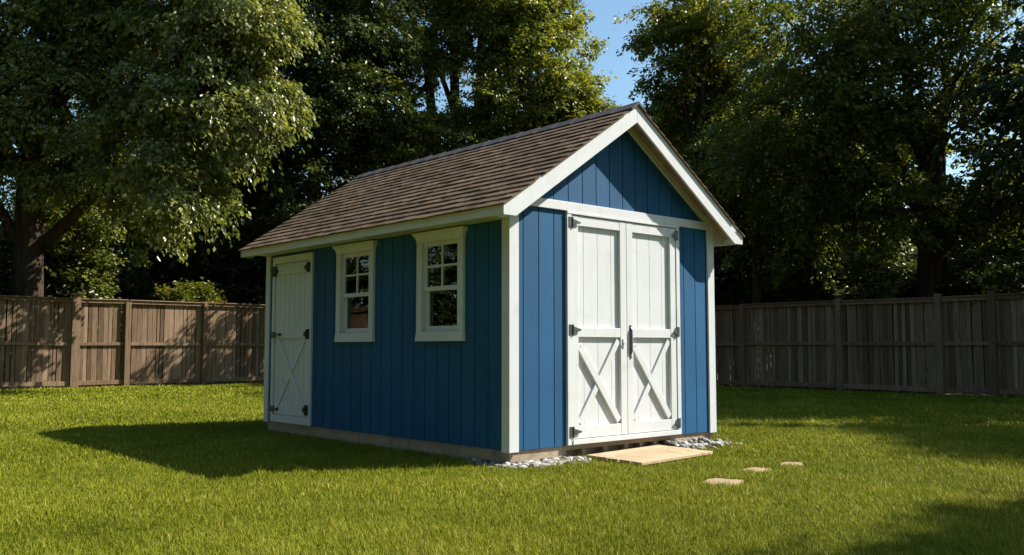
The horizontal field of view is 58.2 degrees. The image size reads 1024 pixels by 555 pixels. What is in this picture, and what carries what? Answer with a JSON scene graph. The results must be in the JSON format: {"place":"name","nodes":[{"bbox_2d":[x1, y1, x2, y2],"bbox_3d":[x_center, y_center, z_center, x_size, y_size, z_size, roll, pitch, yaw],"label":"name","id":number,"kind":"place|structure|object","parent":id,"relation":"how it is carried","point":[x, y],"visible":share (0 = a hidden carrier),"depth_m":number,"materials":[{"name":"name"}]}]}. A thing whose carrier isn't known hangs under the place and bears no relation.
{"place":"outdoors","nodes":[
{"label":"outdoors","id":0,"kind":"place"},
{"bbox_2d":[0,381,1023,554],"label":"lawn","id":1,"kind":"structure","parent":0,"point":[509,497],"depth_m":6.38,"materials":[{"name":"plant"}]},
{"bbox_2d":[238,101,744,463],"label":"garden shed","id":2,"kind":"structure","parent":1,"relation":"on","point":[539,293],"depth_m":9.72,"materials":[{"name":"blue paint"}]},
{"bbox_2d":[269,260,309,416],"bbox_3d":[-2.800,0.773,11.651,0.087,1.930,0.977,4,-6,-41],"label":"side door","id":3,"kind":"structure","parent":2,"relation":"in","point":[291,334],"depth_m":11.64,"materials":[{"name":"white paint"}]},
{"bbox_2d":[332,240,377,341],"bbox_3d":[-1.790,0.175,10.581,0.143,1.130,0.874,4,-6,-41],"label":"window","id":4,"kind":"structure","parent":2,"relation":"in","point":[355,262],"depth_m":10.61,"materials":[{"name":"white paint"}]},
{"bbox_2d":[412,226,467,340],"bbox_3d":[-0.717,0.083,9.377,0.143,1.130,0.864,4,-6,-41],"label":"window","id":5,"kind":"structure","parent":2,"relation":"in","point":[440,308],"depth_m":9.40,"materials":[{"name":"white paint"}]},
{"bbox_2d":[569,215,627,438],"bbox_3d":[0.865,0.499,9.346,0.860,2.214,0.093,4,-6,-41],"label":"door","id":6,"kind":"structure","parent":2,"relation":"in","point":[598,328],"depth_m":9.37,"materials":[{"name":"white paint"}]},
{"bbox_2d":[626,222,680,433],"bbox_3d":[1.514,0.542,9.917,0.860,2.214,0.100,4,-6,-41],"label":"door","id":7,"kind":"structure","parent":2,"relation":"in","point":[652,331],"depth_m":9.92,"materials":[{"name":"white paint"}]},
{"bbox_2d":[587,445,712,466],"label":"entry ramp","id":8,"kind":"structure","parent":1,"relation":"on","point":[648,455],"depth_m":9.02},
{"bbox_2d":[701,478,743,485],"bbox_3d":[1.721,1.684,7.490,0.319,0.040,0.403,-2,-5,25],"label":"stepping stone","id":9,"kind":"object","parent":1,"relation":"on","point":[717,480],"visible":0.37,"depth_m":7.56,"materials":[{"name":"beige stone"}]},
{"bbox_2d":[740,467,770,471],"bbox_3d":[2.191,1.740,8.226,0.351,0.040,0.265,4,-6,-41],"label":"stepping stone","id":10,"kind":"object","parent":1,"relation":"on","point":[759,469],"visible":0.31,"depth_m":8.24,"materials":[{"name":"beige stone"}]},
{"bbox_2d":[781,462,803,466],"bbox_3d":[2.637,1.774,8.663,0.213,0.040,0.284,-1,-5,18],"label":"stepping stone","id":11,"kind":"object","parent":1,"relation":"on","point":[795,463],"visible":0.3,"depth_m":8.67,"materials":[{"name":"beige stone"}]},
{"bbox_2d":[0,0,1023,281],"label":"sky","id":12,"kind":"structure","parent":0,"point":[603,26],"materials":[{"name":"blue"}]},
{"bbox_2d":[2,373,1022,397],"bbox_3d":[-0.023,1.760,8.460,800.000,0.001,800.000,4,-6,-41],"label":"ground","id":13,"kind":"structure","parent":0,"point":[1002,395],"depth_m":25.68,"materials":[{"name":"green plant"}]},
{"bbox_2d":[0,261,11,381],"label":"shrub","id":14,"kind":"object","parent":13,"relation":"on","point":[7,290],"visible":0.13,"depth_m":26.56,"materials":[{"name":"green plant"}]},
{"bbox_2d":[0,223,137,381],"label":"shrub","id":15,"kind":"object","parent":13,"relation":"on","point":[50,267],"visible":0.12,"depth_m":27.36,"materials":[{"name":"green plant"}]},
{"bbox_2d":[46,241,129,365],"bbox_3d":[-12.942,1.069,27.717,2.423,4.490,1.955,4,-6,-41],"label":"bush","id":16,"kind":"object","parent":13,"relation":"on","point":[94,269],"visible":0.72,"depth_m":27.54,"materials":[{"name":"green plant"}]},
{"bbox_2d":[0,87,179,381],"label":"broadleaf tree","id":17,"kind":"object","parent":13,"relation":"on","point":[97,220],"visible":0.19,"depth_m":28.04,"materials":[{"name":"green plant"}]},
{"bbox_2d":[45,254,149,380],"bbox_3d":[-14.203,1.731,30.748,4.562,6.123,5.435,0,-4,-5],"label":"shrub","id":18,"kind":"object","parent":13,"relation":"on","point":[131,277],"depth_m":30.28,"materials":[{"name":"green plant"}]},
{"bbox_2d":[0,294,265,388],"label":"wooden fence","id":19,"kind":"object","parent":13,"relation":"on","point":[217,339],"visible":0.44,"depth_m":26.13,"materials":[{"name":"brown wood"}]},
{"bbox_2d":[67,289,89,297],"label":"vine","id":20,"kind":"object","parent":19,"relation":"attached to","point":[79,293],"visible":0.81,"depth_m":25.52,"materials":[{"name":"green plant"}]},
{"bbox_2d":[206,296,227,382],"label":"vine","id":21,"kind":"object","parent":19,"relation":"attached to","point":[216,302],"visible":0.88,"depth_m":28.08,"materials":[{"name":"green plant"}]},
{"bbox_2d":[96,243,225,378],"bbox_3d":[-13.057,1.485,31.813,5.895,5.776,5.010,1,-4,-14],"label":"shrub","id":22,"kind":"object","parent":13,"relation":"on","point":[146,290],"visible":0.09,"depth_m":31.53,"materials":[{"name":"green plant"}]},
{"bbox_2d":[0,0,329,386],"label":"broadleaf tree","id":23,"kind":"object","parent":13,"relation":"on","point":[192,102],"visible":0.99,"depth_m":24.00,"materials":[{"name":"green plant"}]},
{"bbox_2d":[150,277,225,383],"bbox_3d":[-9.914,1.656,28.317,2.273,3.411,1.715,4,-6,-41],"label":"bush","id":24,"kind":"object","parent":13,"relation":"on","point":[184,293],"visible":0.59,"depth_m":28.16,"materials":[{"name":"green plant"}]},
{"bbox_2d":[173,259,263,376],"bbox_3d":[-10.197,1.823,32.815,4.487,4.807,4.810,3,-5,-35],"label":"shrub","id":25,"kind":"object","parent":13,"relation":"on","point":[208,270],"visible":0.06,"depth_m":31.47,"materials":[{"name":"green plant"}]},
{"bbox_2d":[204,255,265,371],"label":"shrub","id":26,"kind":"object","parent":13,"relation":"on","point":[242,288],"visible":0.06,"depth_m":31.76,"materials":[{"name":"green plant"}]},
{"bbox_2d":[122,7,360,302],"bbox_3d":[-10.975,-3.287,35.075,8.452,14.414,10.811,4,-6,-41],"label":"broadleaf tree","id":27,"kind":"object","parent":13,"relation":"on","point":[243,243],"visible":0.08,"depth_m":32.46,"materials":[{"name":"green plant"}]},
{"bbox_2d":[116,0,432,303],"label":"broadleaf tree","id":28,"kind":"object","parent":13,"relation":"on","point":[328,132],"visible":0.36,"depth_m":31.81,"materials":[{"name":"green plant"}]},
{"bbox_2d":[313,0,621,184],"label":"broadleaf tree","id":29,"kind":"object","parent":13,"relation":"on","point":[518,41],"visible":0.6,"depth_m":33.94,"materials":[{"name":"green plant"}]},
{"bbox_2d":[0,160,1023,376],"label":"woods","id":30,"kind":"object","parent":13,"relation":"on","point":[999,253],"depth_m":31.76,"materials":[{"name":"green plant"}]},
{"bbox_2d":[613,0,817,230],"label":"broadleaf tree","id":31,"kind":"object","parent":13,"relation":"on","point":[680,100],"visible":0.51,"depth_m":29.61,"materials":[{"name":"green plant"}]},
{"bbox_2d":[650,104,781,303],"bbox_3d":[6.549,-1.658,34.972,7.823,11.163,8.764,3,-5,-32],"label":"broadleaf tree","id":32,"kind":"object","parent":13,"relation":"on","point":[732,270],"visible":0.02,"depth_m":33.27,"materials":[{"name":"green plant"}]},
{"bbox_2d":[717,273,797,375],"bbox_3d":[8.629,1.878,30.544,3.810,4.393,4.483,-3,-5,32],"label":"shrub","id":33,"kind":"object","parent":13,"relation":"on","point":[749,281],"visible":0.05,"depth_m":30.69,"materials":[{"name":"green plant"}]},
{"bbox_2d":[673,60,852,337],"bbox_3d":[7.510,-1.698,28.442,5.557,10.245,5.193,1,-4,-8],"label":"broadleaf tree","id":34,"kind":"object","parent":13,"relation":"on","point":[721,105],"visible":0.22,"depth_m":27.86,"materials":[{"name":"green plant"}]},
{"bbox_2d":[716,126,915,370],"bbox_3d":[9.688,-0.738,29.619,7.061,8.499,5.935,-2,-5,22],"label":"broadleaf tree","id":35,"kind":"object","parent":13,"relation":"on","point":[737,216],"visible":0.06,"depth_m":28.86,"materials":[{"name":"green plant"}]},
{"bbox_2d":[778,283,880,384],"bbox_3d":[10.019,1.904,27.985,3.542,4.754,4.220,0,-4,-3],"label":"shrub","id":36,"kind":"object","parent":13,"relation":"on","point":[787,295],"visible":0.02,"depth_m":28.48,"materials":[{"name":"green plant"}]},
{"bbox_2d":[744,112,964,302],"bbox_3d":[10.688,-1.682,30.351,8.973,10.500,7.284,4,-6,-41],"label":"broadleaf tree","id":37,"kind":"object","parent":13,"relation":"on","point":[797,280],"visible":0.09,"depth_m":29.15,"materials":[{"name":"green plant"}]},
{"bbox_2d":[687,0,1023,371],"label":"broadleaf tree","id":38,"kind":"object","parent":13,"relation":"on","point":[840,95],"visible":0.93,"depth_m":24.18,"materials":[{"name":"green plant"}]},
{"bbox_2d":[797,241,916,383],"bbox_3d":[10.606,1.420,27.444,4.792,4.790,4.470,0,-4,5],"label":"shrub","id":39,"kind":"object","parent":13,"relation":"on","point":[845,293],"visible":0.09,"depth_m":26.92,"materials":[{"name":"green plant"}]},
{"bbox_2d":[715,291,1023,396],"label":"wooden fence","id":40,"kind":"object","parent":13,"relation":"on","point":[792,359],"visible":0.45,"depth_m":22.68,"materials":[{"name":"brown wood"}]},
{"bbox_2d":[980,285,1000,294],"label":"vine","id":41,"kind":"object","parent":40,"relation":"attached to","point":[984,291],"visible":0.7,"depth_m":20.82,"materials":[{"name":"green plant"}]},
{"bbox_2d":[835,232,908,318],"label":"bush","id":42,"kind":"object","parent":13,"relation":"on","point":[873,273],"visible":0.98,"depth_m":24.07,"materials":[{"name":"green plant"}]},
{"bbox_2d":[847,234,1023,387],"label":"shrub","id":43,"kind":"object","parent":13,"relation":"on","point":[956,286],"visible":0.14,"depth_m":24.75,"materials":[{"name":"green plant"}]},
{"bbox_2d":[891,0,1023,223],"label":"broadleaf tree","id":44,"kind":"object","parent":13,"relation":"on","point":[991,88],"visible":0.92,"depth_m":22.18,"materials":[{"name":"green plant"}]},
{"bbox_2d":[971,287,1023,388],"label":"shrub","id":45,"kind":"object","parent":13,"relation":"on","point":[1011,326],"depth_m":24.19,"materials":[{"name":"green plant"}]},
{"bbox_2d":[462,456,590,469],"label":"gravel","id":46,"kind":"structure","parent":0,"point":[532,463],"depth_m":8.58,"materials":[{"name":"grey gravel"}]},
{"bbox_2d":[664,437,742,448],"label":"gravel","id":47,"kind":"structure","parent":0,"point":[692,443],"depth_m":10.08,"materials":[{"name":"grey gravel"}]},
{"bbox_2d":[732,398,1012,466],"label":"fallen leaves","id":48,"kind":"object","parent":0,"point":[851,423],"visible":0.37,"depth_m":13.00,"materials":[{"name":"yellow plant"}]}
]}

